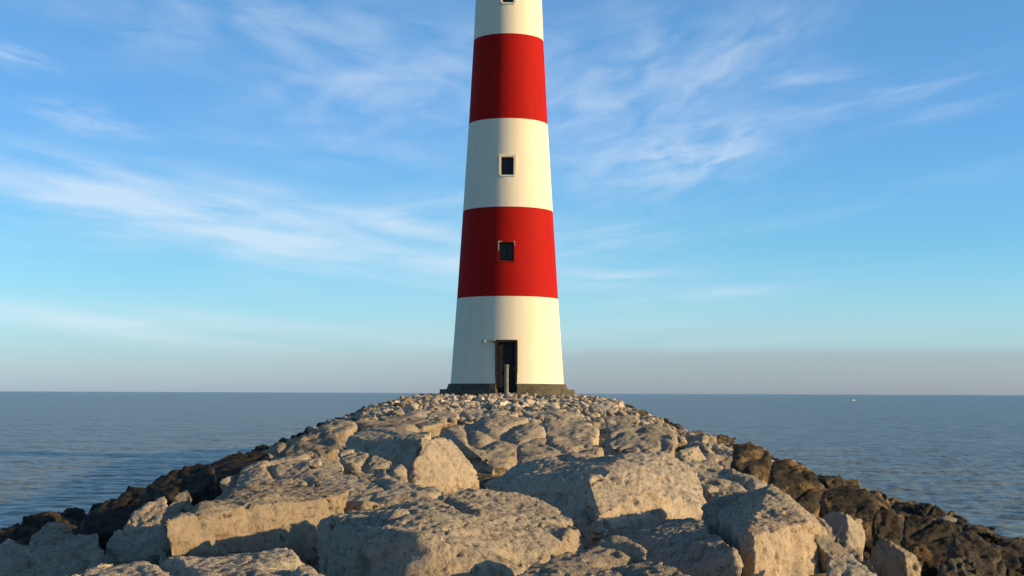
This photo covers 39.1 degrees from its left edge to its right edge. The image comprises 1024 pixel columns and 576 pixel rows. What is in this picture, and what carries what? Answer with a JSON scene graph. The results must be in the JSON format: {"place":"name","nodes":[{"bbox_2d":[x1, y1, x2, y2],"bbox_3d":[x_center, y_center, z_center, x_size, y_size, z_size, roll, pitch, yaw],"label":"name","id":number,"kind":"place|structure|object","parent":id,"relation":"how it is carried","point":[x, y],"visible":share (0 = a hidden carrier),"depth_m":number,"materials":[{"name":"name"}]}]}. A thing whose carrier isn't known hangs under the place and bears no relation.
{"place":"outdoors","nodes":[
{"label":"outdoors","id":0,"kind":"place"},
{"bbox_2d":[3,526,40,533],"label":"boulder","id":1,"kind":"object","parent":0,"point":[35,530],"visible":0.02,"depth_m":21.32,"materials":[{"name":"stone"}]},
{"bbox_2d":[90,504,100,510],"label":"boulder","id":2,"kind":"object","parent":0,"point":[94,506],"visible":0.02,"depth_m":28.27,"materials":[{"name":"stone"}]},
{"bbox_2d":[104,395,869,575],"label":"ground","id":3,"kind":"structure","parent":0,"point":[483,478],"depth_m":22.52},
{"bbox_2d":[0,539,30,575],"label":"boulder","id":4,"kind":"object","parent":3,"relation":"on","point":[13,554],"visible":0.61,"depth_m":14.43,"materials":[{"name":"stone"}]},
{"bbox_2d":[0,525,32,545],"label":"boulder","id":5,"kind":"object","parent":3,"relation":"on","point":[21,535],"visible":0.23,"depth_m":20.34,"materials":[{"name":"stone"}]},
{"bbox_2d":[22,511,79,530],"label":"boulder","id":6,"kind":"object","parent":3,"relation":"on","point":[40,520],"visible":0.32,"depth_m":22.18,"materials":[{"name":"stone"}]},
{"bbox_2d":[29,521,74,552],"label":"boulder","id":7,"kind":"object","parent":3,"relation":"on","point":[50,533],"visible":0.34,"depth_m":19.01,"materials":[{"name":"stone"}]},
{"bbox_2d":[23,533,109,575],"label":"boulder","id":8,"kind":"object","parent":3,"relation":"on","point":[78,554],"visible":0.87,"depth_m":13.94,"materials":[{"name":"stone"}]},
{"bbox_2d":[61,507,86,523],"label":"boulder","id":9,"kind":"object","parent":3,"relation":"on","point":[76,514],"visible":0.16,"depth_m":27.40,"materials":[{"name":"stone"}]},
{"bbox_2d":[72,526,80,534],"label":"boulder","id":10,"kind":"object","parent":3,"relation":"on","point":[76,531],"visible":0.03,"depth_m":20.98,"materials":[{"name":"stone"}]},
{"bbox_2d":[80,491,154,549],"bbox_3d":[-5.508,3.541,20.264,1.027,1.288,1.156,0,-4,0],"label":"boulder","id":11,"kind":"object","parent":3,"relation":"on","point":[105,520],"visible":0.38,"depth_m":20.09,"materials":[{"name":"stone"}]},
{"bbox_2d":[125,486,145,495],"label":"boulder","id":12,"kind":"object","parent":3,"relation":"on","point":[141,491],"visible":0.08,"depth_m":26.13,"materials":[{"name":"stone"}]},
{"bbox_2d":[106,496,167,565],"bbox_3d":[-3.757,2.827,14.665,0.704,1.352,0.826,0,-4,0],"label":"boulder","id":13,"kind":"object","parent":3,"relation":"on","point":[134,538],"visible":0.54,"depth_m":14.56,"materials":[{"name":"stone"}]},
{"bbox_2d":[157,490,193,564],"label":"boulder","id":14,"kind":"object","parent":3,"relation":"on","point":[181,503],"visible":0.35,"depth_m":13.12,"materials":[{"name":"stone"}]},
{"bbox_2d":[146,464,217,505],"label":"boulder","id":15,"kind":"object","parent":3,"relation":"on","point":[198,482],"visible":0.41,"depth_m":23.77,"materials":[{"name":"stone"}]},
{"bbox_2d":[67,547,323,575],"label":"boulder","id":16,"kind":"object","parent":3,"relation":"on","point":[279,562],"visible":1,"depth_m":8.81,"materials":[{"name":"stone"}]},
{"bbox_2d":[210,451,271,495],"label":"boulder","id":17,"kind":"object","parent":3,"relation":"on","point":[230,465],"visible":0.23,"depth_m":27.28,"materials":[{"name":"stone"}]},
{"bbox_2d":[164,481,348,563],"bbox_3d":[-2.194,2.370,12.664,1.292,1.180,3.488,0,-4,0],"label":"boulder","id":18,"kind":"object","parent":3,"relation":"on","point":[254,517],"visible":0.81,"depth_m":12.17,"materials":[{"name":"stone"}]},
{"bbox_2d":[251,444,268,451],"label":"boulder","id":19,"kind":"object","parent":3,"relation":"on","point":[262,447],"visible":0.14,"depth_m":35.69,"materials":[{"name":"stone"}]},
{"bbox_2d":[262,448,275,456],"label":"boulder","id":20,"kind":"object","parent":3,"relation":"on","point":[271,451],"visible":0.2,"depth_m":32.05,"materials":[{"name":"stone"}]},
{"bbox_2d":[219,453,343,493],"bbox_3d":[-2.731,2.477,17.094,1.479,0.970,1.461,1,-4,-13],"label":"boulder","id":21,"kind":"object","parent":3,"relation":"on","point":[295,470],"visible":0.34,"depth_m":17.05,"materials":[{"name":"stone"}]},
{"bbox_2d":[273,431,341,460],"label":"boulder","id":22,"kind":"object","parent":3,"relation":"on","point":[328,445],"visible":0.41,"depth_m":22.00,"materials":[{"name":"stone"}]},
{"bbox_2d":[308,459,321,468],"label":"stone","id":23,"kind":"object","parent":3,"relation":"on","point":[314,463],"visible":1,"depth_m":15.26,"materials":[{"name":"stone"}]},
{"bbox_2d":[318,420,357,445],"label":"boulder","id":24,"kind":"object","parent":3,"relation":"on","point":[342,430],"visible":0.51,"depth_m":31.83,"materials":[{"name":"stone"}]},
{"bbox_2d":[358,410,382,417],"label":"boulder","id":25,"kind":"object","parent":3,"relation":"on","point":[373,412],"visible":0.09,"depth_m":42.51,"materials":[{"name":"stone"}]},
{"bbox_2d":[338,449,407,482],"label":"boulder","id":26,"kind":"object","parent":3,"relation":"on","point":[358,464],"visible":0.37,"depth_m":17.93,"materials":[{"name":"stone"}]},
{"bbox_2d":[318,474,442,512],"bbox_3d":[-1.419,2.339,14.529,1.056,0.838,1.492,4,-5,-40],"label":"boulder","id":27,"kind":"object","parent":3,"relation":"on","point":[366,494],"visible":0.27,"depth_m":14.39,"materials":[{"name":"stone"}]},
{"bbox_2d":[346,428,430,479],"bbox_3d":[-1.720,2.524,20.050,1.871,1.122,0.840,-4,-6,43],"label":"boulder","id":28,"kind":"object","parent":3,"relation":"on","point":[399,447],"visible":0.37,"depth_m":19.76,"materials":[{"name":"stone"}]},
{"bbox_2d":[386,410,403,416],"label":"boulder","id":29,"kind":"object","parent":3,"relation":"on","point":[400,413],"visible":0.49,"depth_m":40.96,"materials":[{"name":"stone"}]},
{"bbox_2d":[392,402,405,407],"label":"stone","id":30,"kind":"object","parent":3,"relation":"on","point":[401,405],"visible":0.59,"depth_m":46.97,"materials":[{"name":"stone"}]},
{"bbox_2d":[355,415,443,436],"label":"boulder","id":31,"kind":"object","parent":3,"relation":"on","point":[415,424],"visible":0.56,"depth_m":32.72,"materials":[{"name":"stone"}]},
{"bbox_2d":[402,404,418,411],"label":"stone","id":32,"kind":"object","parent":3,"relation":"on","point":[407,407],"visible":0.37,"depth_m":44.89,"materials":[{"name":"stone"}]},
{"bbox_2d":[404,410,459,426],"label":"boulder","id":33,"kind":"object","parent":3,"relation":"on","point":[446,414],"visible":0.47,"depth_m":38.71,"materials":[{"name":"stone"}]},
{"bbox_2d":[427,405,444,409],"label":"boulder","id":34,"kind":"object","parent":3,"relation":"on","point":[435,407],"visible":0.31,"depth_m":43.92,"materials":[{"name":"stone"}]},
{"bbox_2d":[407,437,478,491],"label":"boulder","id":35,"kind":"object","parent":3,"relation":"on","point":[442,464],"visible":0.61,"depth_m":18.82,"materials":[{"name":"stone"}]},
{"bbox_2d":[316,488,583,575],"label":"boulder","id":36,"kind":"object","parent":3,"relation":"on","point":[470,532],"visible":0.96,"depth_m":10.53,"materials":[{"name":"stone"}]},
{"bbox_2d":[453,407,463,412],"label":"boulder","id":37,"kind":"object","parent":3,"relation":"on","point":[458,409],"visible":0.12,"depth_m":42.22,"materials":[{"name":"stone"}]},
{"bbox_2d":[461,401,474,407],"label":"stone","id":38,"kind":"object","parent":3,"relation":"on","point":[468,404],"visible":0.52,"depth_m":46.48,"materials":[{"name":"stone"}]},
{"bbox_2d":[481,401,493,409],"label":"stone","id":39,"kind":"object","parent":3,"relation":"on","point":[487,405],"visible":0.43,"depth_m":45.50,"materials":[{"name":"stone"}]},
{"bbox_2d":[460,409,517,418],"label":"boulder","id":40,"kind":"object","parent":3,"relation":"on","point":[473,413],"visible":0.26,"depth_m":39.58,"materials":[{"name":"stone"}]},
{"bbox_2d":[444,415,545,475],"bbox_3d":[-0.365,2.961,24.059,1.701,1.646,2.496,-1,-4,22],"label":"boulder","id":41,"kind":"object","parent":3,"relation":"on","point":[490,444],"visible":0.52,"depth_m":23.82,"materials":[{"name":"stone"}]},
{"bbox_2d":[494,405,509,410],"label":"boulder","id":42,"kind":"object","parent":3,"relation":"on","point":[505,407],"visible":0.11,"depth_m":41.82,"materials":[{"name":"stone"}]},
{"bbox_2d":[497,401,507,405],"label":"stone","id":43,"kind":"object","parent":3,"relation":"on","point":[502,403],"visible":0.41,"depth_m":45.24,"materials":[{"name":"stone"}]},
{"bbox_2d":[504,364,508,394],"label":"bollard","id":44,"kind":"object","parent":3,"relation":"on","point":[506,379],"visible":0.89,"depth_m":55.34,"materials":[{"name":"concrete"}]},
{"bbox_2d":[440,0,574,395],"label":"lighthouse","id":45,"kind":"object","parent":3,"relation":"on","point":[507,309],"visible":0.98,"depth_m":58.86,"materials":[{"name":"white paint"}]},
{"bbox_2d":[498,342,514,393],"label":"door","id":46,"kind":"structure","parent":45,"relation":"in","point":[506,350],"depth_m":57.75,"materials":[{"name":"paint"}]},
{"bbox_2d":[498,241,514,262],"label":"window","id":47,"kind":"structure","parent":45,"relation":"in","point":[506,249],"depth_m":58.50,"materials":[{"name":"paint"}]},
{"bbox_2d":[499,154,515,176],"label":"window","id":48,"kind":"structure","parent":45,"relation":"in","point":[507,162],"depth_m":58.93,"materials":[{"name":"paint"}]},
{"bbox_2d":[500,0,515,3],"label":"window","id":49,"kind":"structure","parent":45,"relation":"in","point":[501,1],"depth_m":59.60,"materials":[{"name":"paint"}]},
{"bbox_2d":[506,403,519,408],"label":"stone","id":50,"kind":"object","parent":3,"relation":"on","point":[510,405],"visible":0.37,"depth_m":44.14,"materials":[{"name":"stone"}]},
{"bbox_2d":[508,406,525,416],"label":"boulder","id":51,"kind":"object","parent":3,"relation":"on","point":[516,409],"visible":0.34,"depth_m":41.19,"materials":[{"name":"stone"}]},
{"bbox_2d":[523,399,535,405],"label":"stone","id":52,"kind":"object","parent":3,"relation":"on","point":[530,402],"visible":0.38,"depth_m":47.72,"materials":[{"name":"stone"}]},
{"bbox_2d":[522,406,537,410],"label":"boulder","id":53,"kind":"object","parent":3,"relation":"on","point":[528,408],"visible":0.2,"depth_m":42.51,"materials":[{"name":"stone"}]},
{"bbox_2d":[533,400,545,408],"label":"stone","id":54,"kind":"object","parent":3,"relation":"on","point":[540,404],"visible":0.63,"depth_m":46.58,"materials":[{"name":"stone"}]},
{"bbox_2d":[524,408,581,423],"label":"boulder","id":55,"kind":"object","parent":3,"relation":"on","point":[554,413],"visible":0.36,"depth_m":38.12,"materials":[{"name":"stone"}]},
{"bbox_2d":[545,402,560,408],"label":"stone","id":56,"kind":"object","parent":3,"relation":"on","point":[554,404],"visible":0.52,"depth_m":46.06,"materials":[{"name":"stone"}]},
{"bbox_2d":[516,435,603,464],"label":"boulder","id":57,"kind":"object","parent":3,"relation":"on","point":[561,448],"visible":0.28,"depth_m":20.48,"materials":[{"name":"stone"}]},
{"bbox_2d":[542,417,599,444],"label":"boulder","id":58,"kind":"object","parent":3,"relation":"on","point":[564,427],"visible":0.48,"depth_m":25.61,"materials":[{"name":"stone"}]},
{"bbox_2d":[579,399,591,404],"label":"stone","id":59,"kind":"object","parent":3,"relation":"on","point":[587,402],"visible":0.52,"depth_m":50.34,"materials":[{"name":"stone"}]},
{"bbox_2d":[485,451,706,549],"bbox_3d":[1.119,2.445,14.452,2.033,1.551,3.417,2,-4,-18],"label":"boulder","id":60,"kind":"object","parent":3,"relation":"on","point":[595,499],"visible":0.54,"depth_m":13.78,"materials":[{"name":"stone"}]},
{"bbox_2d":[516,535,690,575],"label":"boulder","id":61,"kind":"object","parent":3,"relation":"on","point":[615,555],"visible":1,"depth_m":8.96,"materials":[{"name":"stone"}]},
{"bbox_2d":[590,400,617,414],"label":"boulder","id":62,"kind":"object","parent":3,"relation":"on","point":[604,406],"visible":0.41,"depth_m":46.02,"materials":[{"name":"stone"}]},
{"bbox_2d":[592,415,637,431],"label":"boulder","id":63,"kind":"object","parent":3,"relation":"on","point":[621,419],"visible":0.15,"depth_m":36.57,"materials":[{"name":"stone"}]},
{"bbox_2d":[245,393,1023,575],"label":"rubble","id":64,"kind":"object","parent":3,"relation":"on","point":[587,417],"visible":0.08,"depth_m":40.22,"materials":[{"name":"stone"}]},
{"bbox_2d":[604,423,674,456],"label":"boulder","id":65,"kind":"object","parent":3,"relation":"on","point":[623,438],"visible":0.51,"depth_m":23.43,"materials":[{"name":"stone"}]},
{"bbox_2d":[650,416,663,422],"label":"boulder","id":66,"kind":"object","parent":3,"relation":"on","point":[659,418],"visible":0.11,"depth_m":43.24,"materials":[{"name":"stone"}]},
{"bbox_2d":[641,423,678,451],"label":"boulder","id":67,"kind":"object","parent":3,"relation":"on","point":[666,430],"visible":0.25,"depth_m":32.39,"materials":[{"name":"stone"}]},
{"bbox_2d":[617,517,743,575],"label":"boulder","id":68,"kind":"object","parent":3,"relation":"on","point":[691,546],"visible":0.78,"depth_m":10.88,"materials":[{"name":"stone"}]},
{"bbox_2d":[677,436,687,449],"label":"boulder","id":69,"kind":"object","parent":3,"relation":"on","point":[682,442],"visible":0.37,"depth_m":33.26,"materials":[{"name":"stone"}]},
{"bbox_2d":[685,435,694,442],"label":"boulder","id":70,"kind":"object","parent":3,"relation":"on","point":[687,438],"visible":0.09,"depth_m":35.52,"materials":[{"name":"stone"}]},
{"bbox_2d":[675,446,705,461],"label":"boulder","id":71,"kind":"object","parent":3,"relation":"on","point":[689,454],"visible":0.31,"depth_m":25.27,"materials":[{"name":"stone"}]},
{"bbox_2d":[683,435,708,448],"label":"boulder","id":72,"kind":"object","parent":3,"relation":"on","point":[702,439],"visible":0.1,"depth_m":32.39,"materials":[{"name":"stone"}]},
{"bbox_2d":[684,441,710,453],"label":"boulder","id":73,"kind":"object","parent":3,"relation":"on","point":[703,448],"visible":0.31,"depth_m":28.71,"materials":[{"name":"stone"}]},
{"bbox_2d":[695,432,716,441],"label":"boulder","id":74,"kind":"object","parent":3,"relation":"on","point":[712,438],"visible":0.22,"depth_m":36.14,"materials":[{"name":"stone"}]},
{"bbox_2d":[705,443,714,453],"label":"boulder","id":75,"kind":"object","parent":3,"relation":"on","point":[708,445],"visible":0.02,"depth_m":30.48,"materials":[{"name":"stone"}]},
{"bbox_2d":[703,453,731,468],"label":"boulder","id":76,"kind":"object","parent":3,"relation":"on","point":[724,461],"visible":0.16,"depth_m":27.83,"materials":[{"name":"stone"}]},
{"bbox_2d":[711,443,730,454],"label":"boulder","id":77,"kind":"object","parent":3,"relation":"on","point":[720,448],"visible":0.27,"depth_m":31.46,"materials":[{"name":"stone"}]},
{"bbox_2d":[701,492,744,535],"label":"boulder","id":78,"kind":"object","parent":3,"relation":"on","point":[712,508],"visible":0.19,"depth_m":12.47,"materials":[{"name":"stone"}]},
{"bbox_2d":[681,459,766,502],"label":"boulder","id":79,"kind":"object","parent":3,"relation":"on","point":[714,478],"visible":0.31,"depth_m":15.95,"materials":[{"name":"stone"}]},
{"bbox_2d":[717,434,735,443],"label":"boulder","id":80,"kind":"object","parent":3,"relation":"on","point":[723,439],"visible":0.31,"depth_m":38.06,"materials":[{"name":"stone"}]},
{"bbox_2d":[730,441,771,485],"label":"boulder","id":81,"kind":"object","parent":3,"relation":"on","point":[751,458],"visible":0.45,"depth_m":26.02,"materials":[{"name":"stone"}]},
{"bbox_2d":[718,484,827,575],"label":"boulder","id":82,"kind":"object","parent":3,"relation":"on","point":[770,530],"visible":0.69,"depth_m":11.20,"materials":[{"name":"stone"}]},
{"bbox_2d":[768,459,821,516],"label":"boulder","id":83,"kind":"object","parent":3,"relation":"on","point":[798,483],"visible":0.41,"depth_m":20.87,"materials":[{"name":"stone"}]},
{"bbox_2d":[819,497,824,517],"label":"boulder","id":84,"kind":"object","parent":3,"relation":"on","point":[822,512],"visible":0.02,"depth_m":23.41,"materials":[{"name":"stone"}]},
{"bbox_2d":[818,475,849,489],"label":"boulder","id":85,"kind":"object","parent":3,"relation":"on","point":[830,482],"visible":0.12,"depth_m":28.72,"materials":[{"name":"stone"}]},
{"bbox_2d":[811,513,875,573],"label":"boulder","id":86,"kind":"object","parent":3,"relation":"on","point":[831,546],"visible":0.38,"depth_m":11.46,"materials":[{"name":"stone"}]},
{"bbox_2d":[823,512,865,560],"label":"boulder","id":87,"kind":"object","parent":3,"relation":"on","point":[849,529],"visible":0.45,"depth_m":14.53,"materials":[{"name":"stone"}]},
{"bbox_2d":[822,486,876,559],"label":"boulder","id":88,"kind":"object","parent":3,"relation":"on","point":[853,503],"visible":0.45,"depth_m":17.58,"materials":[{"name":"stone"}]},
{"bbox_2d":[825,554,873,575],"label":"boulder","id":89,"kind":"object","parent":3,"relation":"on","point":[846,565],"visible":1,"depth_m":10.29,"materials":[{"name":"stone"}]},
{"bbox_2d":[845,479,860,488],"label":"boulder","id":90,"kind":"object","parent":3,"relation":"on","point":[855,484],"visible":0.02,"depth_m":31.04,"materials":[{"name":"stone"}]},
{"bbox_2d":[869,491,882,498],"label":"boulder","id":91,"kind":"object","parent":3,"relation":"on","point":[877,493],"visible":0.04,"depth_m":26.18,"materials":[{"name":"stone"}]},
{"bbox_2d":[879,491,890,505],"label":"boulder","id":92,"kind":"object","parent":3,"relation":"on","point":[885,497],"visible":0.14,"depth_m":29.00,"materials":[{"name":"stone"}]},
{"bbox_2d":[871,506,901,547],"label":"boulder","id":93,"kind":"object","parent":3,"relation":"on","point":[886,524],"visible":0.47,"depth_m":16.37,"materials":[{"name":"stone"}]},
{"bbox_2d":[869,492,903,532],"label":"boulder","id":94,"kind":"object","parent":3,"relation":"on","point":[879,502],"visible":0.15,"depth_m":21.91,"materials":[{"name":"stone"}]},
{"bbox_2d":[869,536,920,575],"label":"boulder","id":95,"kind":"object","parent":3,"relation":"on","point":[889,558],"visible":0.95,"depth_m":13.66,"materials":[{"name":"stone"}]},
{"bbox_2d":[888,497,902,503],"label":"boulder","id":96,"kind":"object","parent":3,"relation":"on","point":[894,500],"visible":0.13,"depth_m":31.30,"materials":[{"name":"stone"}]},
{"bbox_2d":[891,502,915,514],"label":"boulder","id":97,"kind":"object","parent":3,"relation":"on","point":[907,508],"visible":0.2,"depth_m":26.40,"materials":[{"name":"stone"}]},
{"bbox_2d":[895,510,912,516],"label":"boulder","id":98,"kind":"object","parent":3,"relation":"on","point":[901,513],"visible":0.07,"depth_m":25.61,"materials":[{"name":"stone"}]},
{"bbox_2d":[914,503,947,518],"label":"boulder","id":99,"kind":"object","parent":3,"relation":"on","point":[929,509],"visible":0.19,"depth_m":24.73,"materials":[{"name":"stone"}]},
{"bbox_2d":[903,515,962,575],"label":"boulder","id":100,"kind":"object","parent":3,"relation":"on","point":[927,541],"visible":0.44,"depth_m":15.24,"materials":[{"name":"stone"}]},
{"bbox_2d":[947,511,967,521],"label":"boulder","id":101,"kind":"object","parent":3,"relation":"on","point":[954,515],"visible":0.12,"depth_m":27.74,"materials":[{"name":"stone"}]},
{"bbox_2d":[937,554,978,575],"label":"boulder","id":102,"kind":"object","parent":3,"relation":"on","point":[961,565],"visible":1,"depth_m":12.54,"materials":[{"name":"stone"}]},
{"bbox_2d":[947,530,1006,575],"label":"boulder","id":103,"kind":"object","parent":3,"relation":"on","point":[983,555],"visible":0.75,"depth_m":14.41,"materials":[{"name":"stone"}]},
{"bbox_2d":[953,520,1001,544],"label":"boulder","id":104,"kind":"object","parent":3,"relation":"on","point":[990,538],"visible":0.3,"depth_m":17.98,"materials":[{"name":"stone"}]},
{"bbox_2d":[975,525,994,533],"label":"boulder","id":105,"kind":"object","parent":3,"relation":"on","point":[982,527],"visible":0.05,"depth_m":21.76,"materials":[{"name":"stone"}]},
{"bbox_2d":[990,540,1023,575],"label":"boulder","id":106,"kind":"object","parent":3,"relation":"on","point":[1012,555],"visible":0.48,"depth_m":16.36,"materials":[{"name":"stone"}]},
{"bbox_2d":[997,538,1023,545],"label":"boulder","id":107,"kind":"object","parent":3,"relation":"on","point":[1011,539],"visible":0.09,"depth_m":17.14,"materials":[{"name":"stone"}]},
{"bbox_2d":[0,391,1023,538],"bbox_3d":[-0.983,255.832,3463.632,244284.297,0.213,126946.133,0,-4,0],"label":"sea","id":108,"kind":"structure","parent":0,"point":[960,455],"depth_m":96.51,"materials":[{"name":"blue liquid"}]},
{"bbox_2d":[0,0,1023,394],"label":"sky","id":109,"kind":"structure","parent":0,"point":[749,196],"materials":[{"name":"blue"}]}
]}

